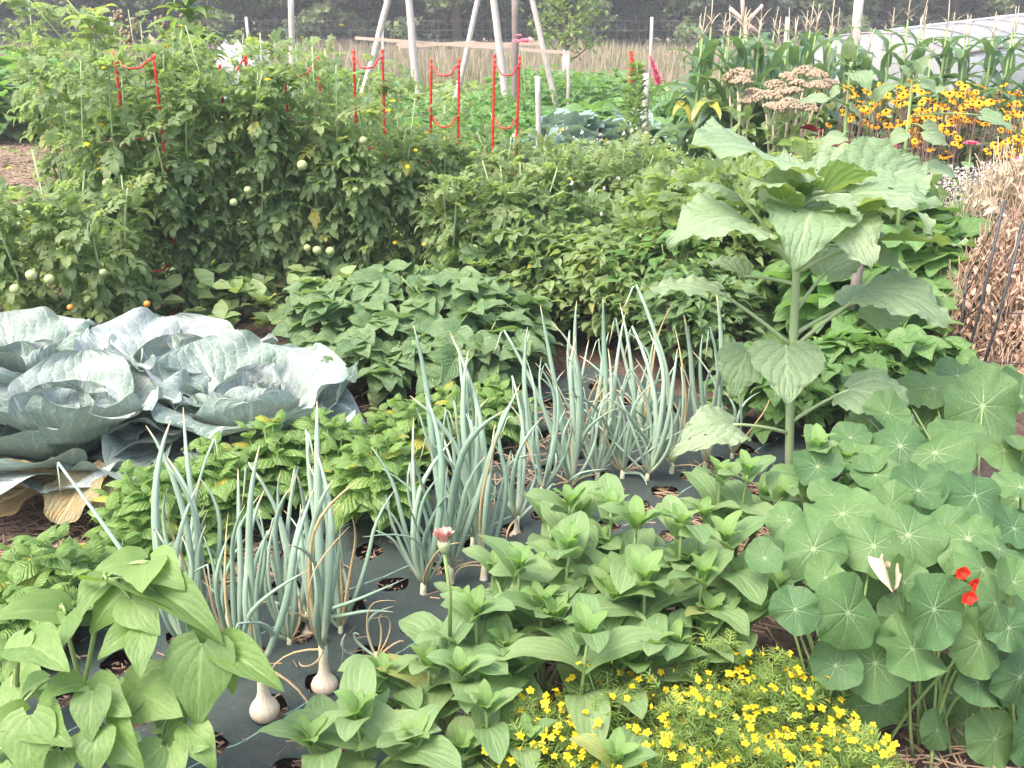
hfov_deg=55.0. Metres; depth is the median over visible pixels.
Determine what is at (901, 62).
corn plant
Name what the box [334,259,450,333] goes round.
bush bean plant
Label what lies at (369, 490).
basil plant
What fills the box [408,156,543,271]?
tomato plant
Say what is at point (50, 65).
squash plant
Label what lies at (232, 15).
forest tree
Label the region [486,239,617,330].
pepper plant
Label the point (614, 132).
cabbage plant
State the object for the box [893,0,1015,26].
forest tree
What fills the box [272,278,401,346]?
bush bean plant
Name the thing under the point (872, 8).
forest tree
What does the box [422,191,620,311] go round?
weed plant
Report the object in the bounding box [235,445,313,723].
onion plant
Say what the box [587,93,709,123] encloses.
squash plant
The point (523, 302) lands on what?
bush bean plant
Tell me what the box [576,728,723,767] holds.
marigold plant
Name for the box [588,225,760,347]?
pepper plant
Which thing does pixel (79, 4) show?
forest tree
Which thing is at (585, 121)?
kale plant
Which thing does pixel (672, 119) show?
squash plant
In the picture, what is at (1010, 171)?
dried stalk heap
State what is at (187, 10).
tall leafy plant
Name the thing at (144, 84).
tomato plant
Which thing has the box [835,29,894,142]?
corn plant
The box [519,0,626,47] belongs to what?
forest tree
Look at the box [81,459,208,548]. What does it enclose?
basil plant
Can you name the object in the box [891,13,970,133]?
corn plant
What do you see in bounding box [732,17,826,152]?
corn plant
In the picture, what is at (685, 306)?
pepper plant
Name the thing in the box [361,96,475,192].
tomato plant
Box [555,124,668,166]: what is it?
weed plant
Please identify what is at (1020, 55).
corn plant
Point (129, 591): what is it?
bean plant
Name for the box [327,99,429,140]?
potato plant
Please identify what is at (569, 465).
onion plant
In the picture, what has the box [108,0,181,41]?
forest tree
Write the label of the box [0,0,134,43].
forest tree
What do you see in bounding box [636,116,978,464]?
sunflower plant
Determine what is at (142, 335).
cabbage plant
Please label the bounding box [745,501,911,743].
nasturtium plant
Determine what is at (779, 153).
weed plant
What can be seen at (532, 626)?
zinnia plant
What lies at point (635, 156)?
tomato plant
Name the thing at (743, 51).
corn plant
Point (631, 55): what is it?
gladiolus
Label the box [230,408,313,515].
basil plant
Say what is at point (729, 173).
weed plant
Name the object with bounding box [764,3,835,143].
corn plant
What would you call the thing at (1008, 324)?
dried vine heap
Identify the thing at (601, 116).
potato plant
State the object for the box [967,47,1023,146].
corn plant
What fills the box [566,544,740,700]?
zinnia plant
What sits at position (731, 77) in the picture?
stonecrop plant
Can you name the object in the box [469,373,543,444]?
basil plant
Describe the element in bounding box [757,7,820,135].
corn plant
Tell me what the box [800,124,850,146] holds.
amaranth plant
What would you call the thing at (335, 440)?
basil plant
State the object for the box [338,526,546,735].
zinnia plant
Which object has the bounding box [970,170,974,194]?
wire stake
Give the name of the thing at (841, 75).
corn plant
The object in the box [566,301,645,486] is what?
onion plant
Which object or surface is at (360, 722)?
zinnia plant
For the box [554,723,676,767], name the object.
zinnia plant
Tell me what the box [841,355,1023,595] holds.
nasturtium plant
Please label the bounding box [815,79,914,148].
coneflower plant
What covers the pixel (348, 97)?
tomato plant
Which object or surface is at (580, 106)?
squash plant
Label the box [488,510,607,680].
zinnia plant
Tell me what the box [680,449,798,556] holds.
zinnia plant
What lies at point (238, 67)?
tomato cage
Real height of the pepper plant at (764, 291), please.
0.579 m
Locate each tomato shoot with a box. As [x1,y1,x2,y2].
[0,0,144,231]
[56,0,151,131]
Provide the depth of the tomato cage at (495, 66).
5.38 m
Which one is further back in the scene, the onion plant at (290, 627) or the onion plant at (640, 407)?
the onion plant at (640, 407)
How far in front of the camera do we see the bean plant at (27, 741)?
1.74 m
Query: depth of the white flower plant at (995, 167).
5.31 m
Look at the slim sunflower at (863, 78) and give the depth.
4.38 m
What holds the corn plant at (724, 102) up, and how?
on the ground at (246, 321)
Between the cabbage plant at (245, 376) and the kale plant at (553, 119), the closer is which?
the cabbage plant at (245, 376)
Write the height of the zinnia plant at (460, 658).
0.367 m
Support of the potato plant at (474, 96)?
on the ground at (246, 321)
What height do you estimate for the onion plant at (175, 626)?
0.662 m
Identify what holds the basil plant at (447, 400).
on the weed fabric
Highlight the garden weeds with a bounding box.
[0,77,1022,346]
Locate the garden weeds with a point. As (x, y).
(254, 285)
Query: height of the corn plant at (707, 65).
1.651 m
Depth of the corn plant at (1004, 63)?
7.75 m
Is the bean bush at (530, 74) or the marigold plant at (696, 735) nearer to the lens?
the marigold plant at (696, 735)
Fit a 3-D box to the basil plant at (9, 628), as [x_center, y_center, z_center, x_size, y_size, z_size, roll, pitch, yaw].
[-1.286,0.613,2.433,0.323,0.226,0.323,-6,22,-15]
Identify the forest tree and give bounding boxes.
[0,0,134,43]
[0,0,135,41]
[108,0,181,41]
[120,0,266,46]
[247,0,336,44]
[248,0,387,45]
[331,0,466,41]
[384,0,524,51]
[461,0,576,46]
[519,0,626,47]
[597,0,698,44]
[659,0,768,45]
[713,0,813,43]
[768,0,886,37]
[802,0,936,35]
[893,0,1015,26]
[927,0,1023,23]
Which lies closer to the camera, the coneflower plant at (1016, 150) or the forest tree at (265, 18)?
the coneflower plant at (1016, 150)
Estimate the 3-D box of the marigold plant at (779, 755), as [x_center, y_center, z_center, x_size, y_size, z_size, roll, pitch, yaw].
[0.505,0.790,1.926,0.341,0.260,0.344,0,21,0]
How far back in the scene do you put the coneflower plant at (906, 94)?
6.26 m
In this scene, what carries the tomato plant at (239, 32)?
on the ground at (246, 321)
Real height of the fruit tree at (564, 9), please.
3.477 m
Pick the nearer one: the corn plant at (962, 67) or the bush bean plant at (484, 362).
the bush bean plant at (484, 362)
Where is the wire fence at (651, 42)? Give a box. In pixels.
[0,17,923,80]
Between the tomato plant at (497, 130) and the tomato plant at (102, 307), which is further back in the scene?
the tomato plant at (497, 130)
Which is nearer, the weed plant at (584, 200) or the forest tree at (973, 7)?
the weed plant at (584, 200)
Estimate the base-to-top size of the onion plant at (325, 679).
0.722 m
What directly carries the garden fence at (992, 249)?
on the ground at (246, 321)
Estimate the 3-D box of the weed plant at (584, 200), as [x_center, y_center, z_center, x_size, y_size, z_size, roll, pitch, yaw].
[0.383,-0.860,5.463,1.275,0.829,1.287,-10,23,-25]
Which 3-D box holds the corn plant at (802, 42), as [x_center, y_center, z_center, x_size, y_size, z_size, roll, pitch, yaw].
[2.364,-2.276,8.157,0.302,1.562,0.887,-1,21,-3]
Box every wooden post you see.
[288,0,295,113]
[511,0,518,102]
[851,0,863,87]
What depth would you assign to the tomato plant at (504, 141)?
5.45 m
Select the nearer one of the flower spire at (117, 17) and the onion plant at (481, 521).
the onion plant at (481, 521)
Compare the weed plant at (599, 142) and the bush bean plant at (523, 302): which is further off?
the weed plant at (599, 142)
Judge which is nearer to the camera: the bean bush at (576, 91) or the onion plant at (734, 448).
the onion plant at (734, 448)
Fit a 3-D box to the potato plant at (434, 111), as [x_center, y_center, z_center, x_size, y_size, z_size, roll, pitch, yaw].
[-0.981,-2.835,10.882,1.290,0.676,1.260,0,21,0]
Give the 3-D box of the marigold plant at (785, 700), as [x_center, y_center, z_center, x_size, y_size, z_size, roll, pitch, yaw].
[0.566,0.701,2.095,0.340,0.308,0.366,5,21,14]
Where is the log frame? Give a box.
[355,0,569,109]
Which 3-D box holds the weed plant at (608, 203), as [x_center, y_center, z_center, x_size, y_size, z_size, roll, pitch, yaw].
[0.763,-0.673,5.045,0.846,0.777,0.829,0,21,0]
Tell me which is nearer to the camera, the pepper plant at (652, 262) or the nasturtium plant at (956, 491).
the nasturtium plant at (956, 491)
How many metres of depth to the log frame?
12.07 m
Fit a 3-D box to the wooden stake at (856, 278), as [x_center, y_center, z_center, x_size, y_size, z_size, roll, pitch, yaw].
[1.433,-0.355,4.145,0.065,0.822,0.043,0,21,0]
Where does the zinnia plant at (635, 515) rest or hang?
on the weed fabric
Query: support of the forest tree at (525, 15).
on the ground at (246, 321)
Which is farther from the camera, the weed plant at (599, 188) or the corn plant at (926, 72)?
the corn plant at (926, 72)
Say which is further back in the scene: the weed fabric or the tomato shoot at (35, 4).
the tomato shoot at (35, 4)
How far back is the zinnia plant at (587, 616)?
2.05 m
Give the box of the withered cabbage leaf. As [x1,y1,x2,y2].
[0,458,116,523]
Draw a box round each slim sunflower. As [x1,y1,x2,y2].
[797,33,904,165]
[890,54,1020,225]
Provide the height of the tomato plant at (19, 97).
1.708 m
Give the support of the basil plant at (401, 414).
on the weed fabric
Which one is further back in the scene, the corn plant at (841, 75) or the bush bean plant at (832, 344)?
the corn plant at (841, 75)
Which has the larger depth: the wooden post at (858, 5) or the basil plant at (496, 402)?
the wooden post at (858, 5)
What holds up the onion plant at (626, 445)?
on the weed fabric
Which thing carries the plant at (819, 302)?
on the ground at (246, 321)
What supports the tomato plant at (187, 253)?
on the ground at (246, 321)
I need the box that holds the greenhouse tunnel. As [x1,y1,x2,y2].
[781,13,1023,107]
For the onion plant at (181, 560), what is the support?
on the weed fabric
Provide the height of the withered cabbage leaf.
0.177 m
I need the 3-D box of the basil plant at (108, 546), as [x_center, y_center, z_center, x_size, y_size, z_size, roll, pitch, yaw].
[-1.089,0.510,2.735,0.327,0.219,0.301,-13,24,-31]
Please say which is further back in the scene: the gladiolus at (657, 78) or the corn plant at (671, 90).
the gladiolus at (657, 78)
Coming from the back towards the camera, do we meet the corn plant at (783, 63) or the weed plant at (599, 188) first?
the corn plant at (783, 63)
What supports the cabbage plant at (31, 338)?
on the ground at (246, 321)
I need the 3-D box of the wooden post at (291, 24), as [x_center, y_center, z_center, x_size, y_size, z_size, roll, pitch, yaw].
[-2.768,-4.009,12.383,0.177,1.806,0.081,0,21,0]
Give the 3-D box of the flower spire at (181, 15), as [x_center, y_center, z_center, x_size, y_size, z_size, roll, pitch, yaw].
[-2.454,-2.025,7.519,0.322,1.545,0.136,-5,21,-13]
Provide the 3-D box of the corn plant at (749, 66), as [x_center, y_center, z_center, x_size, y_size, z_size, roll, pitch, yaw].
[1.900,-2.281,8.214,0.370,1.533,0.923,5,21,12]
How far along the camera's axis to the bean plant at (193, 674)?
1.84 m
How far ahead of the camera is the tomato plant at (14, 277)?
4.46 m
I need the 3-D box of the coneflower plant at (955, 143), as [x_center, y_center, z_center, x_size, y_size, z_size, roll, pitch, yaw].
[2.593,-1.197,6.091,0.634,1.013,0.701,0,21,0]
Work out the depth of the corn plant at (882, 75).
7.52 m
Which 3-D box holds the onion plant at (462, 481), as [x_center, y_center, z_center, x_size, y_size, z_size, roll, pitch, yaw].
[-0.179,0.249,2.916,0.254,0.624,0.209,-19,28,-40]
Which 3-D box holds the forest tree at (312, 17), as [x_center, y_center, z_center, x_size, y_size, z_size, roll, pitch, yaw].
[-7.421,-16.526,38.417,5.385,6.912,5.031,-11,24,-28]
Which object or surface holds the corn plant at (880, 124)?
on the ground at (246, 321)
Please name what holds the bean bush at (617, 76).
on the ground at (246, 321)
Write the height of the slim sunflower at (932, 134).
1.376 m
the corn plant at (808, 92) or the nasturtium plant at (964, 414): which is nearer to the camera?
the nasturtium plant at (964, 414)
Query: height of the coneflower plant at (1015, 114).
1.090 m
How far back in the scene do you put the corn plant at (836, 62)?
8.07 m
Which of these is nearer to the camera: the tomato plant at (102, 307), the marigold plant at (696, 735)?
the marigold plant at (696, 735)
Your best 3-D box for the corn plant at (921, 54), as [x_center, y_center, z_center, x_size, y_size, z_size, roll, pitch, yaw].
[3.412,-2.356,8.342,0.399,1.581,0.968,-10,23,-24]
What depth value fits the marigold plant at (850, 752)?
1.93 m
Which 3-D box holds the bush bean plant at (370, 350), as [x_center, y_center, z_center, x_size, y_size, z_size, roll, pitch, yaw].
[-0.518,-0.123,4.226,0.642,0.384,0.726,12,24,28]
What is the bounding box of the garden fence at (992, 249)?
[958,200,1023,363]
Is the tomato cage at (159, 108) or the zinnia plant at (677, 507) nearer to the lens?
the zinnia plant at (677, 507)
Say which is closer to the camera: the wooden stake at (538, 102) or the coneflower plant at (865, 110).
the coneflower plant at (865, 110)
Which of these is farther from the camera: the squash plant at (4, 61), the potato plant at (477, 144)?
the squash plant at (4, 61)
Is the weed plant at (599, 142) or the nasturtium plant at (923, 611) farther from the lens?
the weed plant at (599, 142)
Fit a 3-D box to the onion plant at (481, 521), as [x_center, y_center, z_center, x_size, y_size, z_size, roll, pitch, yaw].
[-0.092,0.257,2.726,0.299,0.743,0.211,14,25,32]
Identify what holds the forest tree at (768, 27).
on the ground at (246, 321)
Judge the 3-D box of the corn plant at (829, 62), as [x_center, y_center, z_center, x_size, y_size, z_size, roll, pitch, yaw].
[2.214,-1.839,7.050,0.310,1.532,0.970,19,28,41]
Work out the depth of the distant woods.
45.10 m
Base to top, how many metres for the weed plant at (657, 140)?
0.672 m
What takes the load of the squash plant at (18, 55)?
on the ground at (246, 321)
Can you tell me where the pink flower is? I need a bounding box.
[949,141,979,201]
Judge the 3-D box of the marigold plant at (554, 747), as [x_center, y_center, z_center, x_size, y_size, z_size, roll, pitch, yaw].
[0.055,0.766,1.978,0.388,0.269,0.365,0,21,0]
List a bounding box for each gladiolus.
[509,34,534,129]
[618,51,642,110]
[648,53,677,117]
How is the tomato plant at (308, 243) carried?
on the ground at (246, 321)
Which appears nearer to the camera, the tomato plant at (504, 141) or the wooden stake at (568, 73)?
the tomato plant at (504, 141)
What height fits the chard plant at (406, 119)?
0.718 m
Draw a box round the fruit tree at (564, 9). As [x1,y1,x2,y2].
[521,0,609,72]
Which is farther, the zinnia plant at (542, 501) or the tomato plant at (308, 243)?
the tomato plant at (308, 243)
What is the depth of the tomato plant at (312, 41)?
6.40 m
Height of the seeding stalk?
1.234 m
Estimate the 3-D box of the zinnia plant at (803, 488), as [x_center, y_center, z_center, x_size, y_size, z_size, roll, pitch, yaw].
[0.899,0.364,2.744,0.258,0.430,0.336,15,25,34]
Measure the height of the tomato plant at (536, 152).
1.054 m
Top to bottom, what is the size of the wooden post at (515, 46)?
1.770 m
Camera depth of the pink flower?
5.42 m
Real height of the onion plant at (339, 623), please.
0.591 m
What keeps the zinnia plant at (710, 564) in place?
on the weed fabric
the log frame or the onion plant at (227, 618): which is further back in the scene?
the log frame
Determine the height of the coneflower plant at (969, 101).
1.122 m
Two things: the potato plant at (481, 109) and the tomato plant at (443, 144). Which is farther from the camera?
the potato plant at (481, 109)
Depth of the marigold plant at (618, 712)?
2.06 m
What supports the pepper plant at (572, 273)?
on the ground at (246, 321)
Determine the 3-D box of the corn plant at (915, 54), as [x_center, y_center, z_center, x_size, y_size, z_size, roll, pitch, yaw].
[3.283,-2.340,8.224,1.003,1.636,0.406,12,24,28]
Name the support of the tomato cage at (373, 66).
on the ground at (246, 321)
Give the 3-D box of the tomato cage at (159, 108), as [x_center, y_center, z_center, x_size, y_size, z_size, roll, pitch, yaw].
[-1.841,-0.939,4.981,0.209,1.419,0.139,0,21,0]
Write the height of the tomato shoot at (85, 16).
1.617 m
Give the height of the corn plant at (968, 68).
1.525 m
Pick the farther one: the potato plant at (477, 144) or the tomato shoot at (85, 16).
the potato plant at (477, 144)
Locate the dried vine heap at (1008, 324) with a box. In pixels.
[921,182,1023,413]
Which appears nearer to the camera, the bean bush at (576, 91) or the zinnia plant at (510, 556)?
the zinnia plant at (510, 556)
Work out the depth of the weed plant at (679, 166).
6.05 m
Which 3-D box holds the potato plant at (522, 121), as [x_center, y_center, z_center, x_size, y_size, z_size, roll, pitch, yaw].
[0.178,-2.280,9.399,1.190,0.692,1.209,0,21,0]
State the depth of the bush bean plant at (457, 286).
4.34 m
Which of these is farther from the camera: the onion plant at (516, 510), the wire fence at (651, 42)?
the wire fence at (651, 42)
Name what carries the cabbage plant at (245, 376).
on the ground at (246, 321)
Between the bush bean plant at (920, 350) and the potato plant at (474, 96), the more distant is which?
the potato plant at (474, 96)
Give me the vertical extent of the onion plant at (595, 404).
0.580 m
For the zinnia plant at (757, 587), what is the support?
on the ground at (246, 321)
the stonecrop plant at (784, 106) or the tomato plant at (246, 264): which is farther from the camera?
the stonecrop plant at (784, 106)
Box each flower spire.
[87,9,123,51]
[118,17,153,99]
[154,15,185,48]
[158,13,203,72]
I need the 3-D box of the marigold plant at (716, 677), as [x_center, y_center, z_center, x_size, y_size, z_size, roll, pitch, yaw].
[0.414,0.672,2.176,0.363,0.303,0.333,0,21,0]
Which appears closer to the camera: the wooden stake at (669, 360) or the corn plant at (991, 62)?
the wooden stake at (669, 360)
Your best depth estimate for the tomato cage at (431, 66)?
5.33 m
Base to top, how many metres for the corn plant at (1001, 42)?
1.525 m
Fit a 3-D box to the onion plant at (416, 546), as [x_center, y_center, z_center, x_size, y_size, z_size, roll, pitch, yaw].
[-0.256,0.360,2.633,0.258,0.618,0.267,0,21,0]
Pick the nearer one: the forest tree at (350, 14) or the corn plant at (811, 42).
the corn plant at (811, 42)
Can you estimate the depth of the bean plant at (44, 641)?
1.83 m
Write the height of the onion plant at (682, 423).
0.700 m
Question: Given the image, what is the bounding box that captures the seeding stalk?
[616,60,651,167]
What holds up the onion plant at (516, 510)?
on the weed fabric
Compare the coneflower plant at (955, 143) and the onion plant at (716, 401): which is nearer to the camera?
the onion plant at (716, 401)
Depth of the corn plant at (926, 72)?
7.46 m
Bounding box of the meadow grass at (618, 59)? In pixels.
[0,34,819,97]
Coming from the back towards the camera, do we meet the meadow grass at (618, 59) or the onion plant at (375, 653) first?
the meadow grass at (618, 59)
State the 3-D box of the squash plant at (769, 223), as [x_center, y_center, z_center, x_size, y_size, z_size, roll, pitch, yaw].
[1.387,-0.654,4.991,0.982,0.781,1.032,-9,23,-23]
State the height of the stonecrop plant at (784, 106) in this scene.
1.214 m
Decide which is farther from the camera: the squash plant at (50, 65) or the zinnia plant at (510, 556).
the squash plant at (50, 65)
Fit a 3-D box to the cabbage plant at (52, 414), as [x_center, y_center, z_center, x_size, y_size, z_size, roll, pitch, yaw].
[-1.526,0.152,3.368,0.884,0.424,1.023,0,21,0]
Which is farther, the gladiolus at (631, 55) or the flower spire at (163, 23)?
the gladiolus at (631, 55)
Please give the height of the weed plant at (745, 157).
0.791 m
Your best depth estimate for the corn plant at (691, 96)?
6.96 m
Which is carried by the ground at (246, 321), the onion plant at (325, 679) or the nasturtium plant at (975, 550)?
the nasturtium plant at (975, 550)
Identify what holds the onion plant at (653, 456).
on the weed fabric
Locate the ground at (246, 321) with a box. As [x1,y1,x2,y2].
[0,15,1023,767]
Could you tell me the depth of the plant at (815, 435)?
2.67 m
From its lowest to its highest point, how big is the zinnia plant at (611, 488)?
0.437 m
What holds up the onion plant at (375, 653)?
on the weed fabric
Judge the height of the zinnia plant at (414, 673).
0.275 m
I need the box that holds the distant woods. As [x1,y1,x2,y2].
[0,0,1023,47]
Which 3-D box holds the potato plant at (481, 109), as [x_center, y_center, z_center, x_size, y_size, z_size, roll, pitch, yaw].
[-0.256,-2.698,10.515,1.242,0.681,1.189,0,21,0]
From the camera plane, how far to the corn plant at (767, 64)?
8.09 m
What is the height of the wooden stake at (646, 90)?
1.092 m
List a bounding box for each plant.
[0,0,122,241]
[0,49,79,128]
[0,56,32,115]
[0,59,151,128]
[0,66,84,139]
[0,127,89,316]
[0,306,113,382]
[0,348,203,494]
[0,521,110,651]
[0,588,83,698]
[0,600,30,683]
[0,663,76,767]
[10,17,199,311]
[11,545,223,767]
[18,167,160,324]
[55,307,277,415]
[57,420,212,637]
[78,527,152,564]
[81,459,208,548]
[89,9,195,258]
[94,330,365,476]
[98,40,252,316]
[106,624,284,767]
[139,506,236,572]
[140,27,282,232]
[147,0,242,189]
[154,409,221,608]
[156,17,310,317]
[167,430,282,544]
[201,472,272,630]
[224,28,326,233]
[225,24,366,303]
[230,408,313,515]
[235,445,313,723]
[241,462,328,644]
[257,657,461,767]
[263,465,403,638]
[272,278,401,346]
[272,404,357,695]
[281,406,382,509]
[296,53,413,211]
[297,429,394,633]
[304,56,438,279]
[321,428,434,534]
[324,309,434,411]
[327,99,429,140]
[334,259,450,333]
[336,624,512,734]
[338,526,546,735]
[340,600,405,663]
[360,115,429,163]
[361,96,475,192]
[361,392,452,474]
[365,396,459,594]
[367,109,492,272]
[378,96,460,127]
[380,715,543,767]
[389,259,517,339]
[397,298,550,396]
[406,325,519,583]
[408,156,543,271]
[409,381,491,457]
[411,333,511,585]
[415,101,509,175]
[418,357,496,545]
[420,112,568,196]
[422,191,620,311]
[424,130,533,168]
[426,116,518,147]
[426,582,543,712]
[430,679,557,767]
[441,279,566,365]
[441,534,597,664]
[443,100,535,131]
[451,90,544,125]
[458,149,582,312]
[463,686,609,767]
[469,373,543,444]
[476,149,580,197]
[479,108,554,148]
[483,580,600,708]
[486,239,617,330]
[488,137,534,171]
[488,157,646,293]
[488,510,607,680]
[490,375,554,539]
[493,306,616,498]
[496,592,668,738]
[500,327,576,488]
[511,127,652,177]
[518,113,607,140]
[519,128,636,209]
[522,480,629,574]
[528,107,569,154]
[531,223,680,339]
[533,101,664,120]
[535,129,680,293]
[537,301,613,457]
[541,660,691,759]
[543,472,674,592]
[548,109,610,155]
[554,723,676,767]
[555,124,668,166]
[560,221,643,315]
[563,494,719,602]
[565,305,683,484]
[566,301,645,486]
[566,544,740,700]
[570,172,632,220]
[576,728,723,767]
[579,611,713,725]
[583,325,680,491]
[584,117,653,159]
[585,303,673,432]
[586,176,695,322]
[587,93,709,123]
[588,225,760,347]
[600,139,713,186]
[602,146,786,333]
[602,284,696,486]
[604,494,768,615]
[611,667,790,767]
[614,108,671,146]
[618,260,775,375]
[635,609,780,735]
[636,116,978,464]
[646,0,773,160]
[648,21,733,144]
[648,112,702,158]
[648,130,714,164]
[650,9,723,167]
[655,455,757,550]
[658,537,770,663]
[661,15,765,162]
[662,235,787,341]
[665,510,801,640]
[669,13,719,166]
[671,14,759,151]
[671,18,761,156]
[676,7,770,162]
[677,153,791,184]
[680,0,773,148]
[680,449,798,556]
[684,295,723,467]
[694,715,835,767]
[698,337,836,443]
[699,392,769,458]
[700,643,860,767]
[703,142,816,167]
[710,7,775,159]
[714,20,807,165]
[720,67,761,164]
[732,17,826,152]
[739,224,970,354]
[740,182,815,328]
[741,13,763,110]
[741,13,800,149]
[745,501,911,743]
[749,16,829,154]
[751,135,948,312]
[752,7,786,141]
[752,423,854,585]
[753,65,837,154]
[757,0,888,151]
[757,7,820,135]
[759,4,870,148]
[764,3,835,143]
[771,440,874,501]
[782,13,851,137]
[784,421,1001,606]
[795,711,912,767]
[798,12,830,115]
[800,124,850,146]
[809,328,908,433]
[810,8,902,146]
[814,8,895,146]
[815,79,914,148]
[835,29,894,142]
[836,29,878,136]
[838,28,917,131]
[839,7,929,136]
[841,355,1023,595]
[843,323,977,407]
[844,0,973,145]
[851,0,960,144]
[870,501,1023,767]
[874,84,954,205]
[876,6,976,147]
[877,189,996,252]
[878,212,1023,334]
[885,0,993,164]
[888,37,946,154]
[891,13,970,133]
[895,16,1018,160]
[899,109,977,205]
[913,81,1013,198]
[921,499,1023,767]
[931,164,983,205]
[934,14,1019,136]
[940,161,1018,207]
[941,11,1011,156]
[943,10,1023,157]
[945,15,1023,161]
[946,8,1023,153]
[951,90,1023,196]
[952,129,1023,205]
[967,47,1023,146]
[977,33,1023,127]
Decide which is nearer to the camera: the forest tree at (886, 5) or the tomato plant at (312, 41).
the tomato plant at (312, 41)
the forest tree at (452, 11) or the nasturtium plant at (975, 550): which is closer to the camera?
the nasturtium plant at (975, 550)
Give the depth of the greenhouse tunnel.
15.54 m
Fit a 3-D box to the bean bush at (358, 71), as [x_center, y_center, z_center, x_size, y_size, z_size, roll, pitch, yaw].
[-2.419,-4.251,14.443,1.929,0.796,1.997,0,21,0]
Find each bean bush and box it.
[283,68,409,111]
[476,64,591,105]
[509,73,642,111]
[542,68,669,105]
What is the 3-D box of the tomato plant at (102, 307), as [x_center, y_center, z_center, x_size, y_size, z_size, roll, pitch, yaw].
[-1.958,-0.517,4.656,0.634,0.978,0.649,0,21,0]
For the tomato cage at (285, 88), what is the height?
1.373 m
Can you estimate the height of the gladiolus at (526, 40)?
1.319 m
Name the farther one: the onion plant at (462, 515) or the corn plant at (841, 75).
the corn plant at (841, 75)
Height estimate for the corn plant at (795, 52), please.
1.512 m
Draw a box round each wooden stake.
[535,76,540,144]
[566,54,569,104]
[642,73,648,155]
[665,298,672,364]
[847,264,863,309]
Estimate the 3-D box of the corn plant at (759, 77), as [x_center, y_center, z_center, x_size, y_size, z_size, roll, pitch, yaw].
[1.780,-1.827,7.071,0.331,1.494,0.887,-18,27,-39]
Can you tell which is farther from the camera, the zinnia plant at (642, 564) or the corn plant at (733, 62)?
the corn plant at (733, 62)
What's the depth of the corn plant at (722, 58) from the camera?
7.29 m
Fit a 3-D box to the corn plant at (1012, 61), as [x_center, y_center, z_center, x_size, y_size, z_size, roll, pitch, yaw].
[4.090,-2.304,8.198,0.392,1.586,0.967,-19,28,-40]
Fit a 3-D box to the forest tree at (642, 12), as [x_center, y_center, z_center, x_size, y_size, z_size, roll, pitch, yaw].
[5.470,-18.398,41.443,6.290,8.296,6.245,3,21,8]
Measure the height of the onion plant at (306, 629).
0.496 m
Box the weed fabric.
[0,364,829,767]
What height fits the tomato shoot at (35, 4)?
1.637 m
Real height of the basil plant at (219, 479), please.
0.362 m
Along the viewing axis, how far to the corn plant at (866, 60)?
7.51 m
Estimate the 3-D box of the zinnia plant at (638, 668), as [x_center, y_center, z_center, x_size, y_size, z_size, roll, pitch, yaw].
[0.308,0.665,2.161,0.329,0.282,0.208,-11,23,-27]
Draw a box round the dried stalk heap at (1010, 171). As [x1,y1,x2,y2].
[945,115,1023,365]
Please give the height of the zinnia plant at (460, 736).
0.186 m
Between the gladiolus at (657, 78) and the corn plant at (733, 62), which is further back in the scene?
the gladiolus at (657, 78)
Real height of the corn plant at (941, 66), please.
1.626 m
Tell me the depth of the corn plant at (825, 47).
7.47 m
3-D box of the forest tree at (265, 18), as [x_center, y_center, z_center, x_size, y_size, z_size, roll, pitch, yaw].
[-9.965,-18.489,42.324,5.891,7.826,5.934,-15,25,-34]
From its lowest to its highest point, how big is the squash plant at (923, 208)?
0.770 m
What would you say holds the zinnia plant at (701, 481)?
on the ground at (246, 321)
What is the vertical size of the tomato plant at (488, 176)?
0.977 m
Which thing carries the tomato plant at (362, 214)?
on the ground at (246, 321)
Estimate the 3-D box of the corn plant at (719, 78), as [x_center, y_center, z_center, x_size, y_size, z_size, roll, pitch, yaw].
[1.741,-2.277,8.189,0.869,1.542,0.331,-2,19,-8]
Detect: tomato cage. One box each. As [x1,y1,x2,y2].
[112,50,182,315]
[218,54,267,316]
[283,56,322,263]
[352,49,388,262]
[429,59,460,184]
[490,54,520,185]
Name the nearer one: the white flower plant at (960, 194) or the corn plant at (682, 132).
the white flower plant at (960, 194)
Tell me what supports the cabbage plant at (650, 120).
on the ground at (246, 321)
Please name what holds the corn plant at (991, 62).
on the ground at (246, 321)
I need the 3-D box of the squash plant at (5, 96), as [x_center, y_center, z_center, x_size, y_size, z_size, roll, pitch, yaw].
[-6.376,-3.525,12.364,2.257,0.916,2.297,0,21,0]
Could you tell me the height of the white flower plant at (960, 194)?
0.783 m
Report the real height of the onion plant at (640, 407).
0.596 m
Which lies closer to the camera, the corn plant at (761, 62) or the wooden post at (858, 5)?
the corn plant at (761, 62)
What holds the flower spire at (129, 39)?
on the ground at (246, 321)
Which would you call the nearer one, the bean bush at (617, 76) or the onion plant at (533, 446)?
the onion plant at (533, 446)
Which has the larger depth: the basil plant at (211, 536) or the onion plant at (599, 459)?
the onion plant at (599, 459)
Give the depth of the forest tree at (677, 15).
38.33 m
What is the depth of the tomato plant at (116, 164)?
4.85 m
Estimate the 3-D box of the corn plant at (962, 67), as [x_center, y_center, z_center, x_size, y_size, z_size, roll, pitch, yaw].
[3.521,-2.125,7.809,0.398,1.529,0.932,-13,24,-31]
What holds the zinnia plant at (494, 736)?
on the ground at (246, 321)
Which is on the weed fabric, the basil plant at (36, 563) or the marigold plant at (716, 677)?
the basil plant at (36, 563)

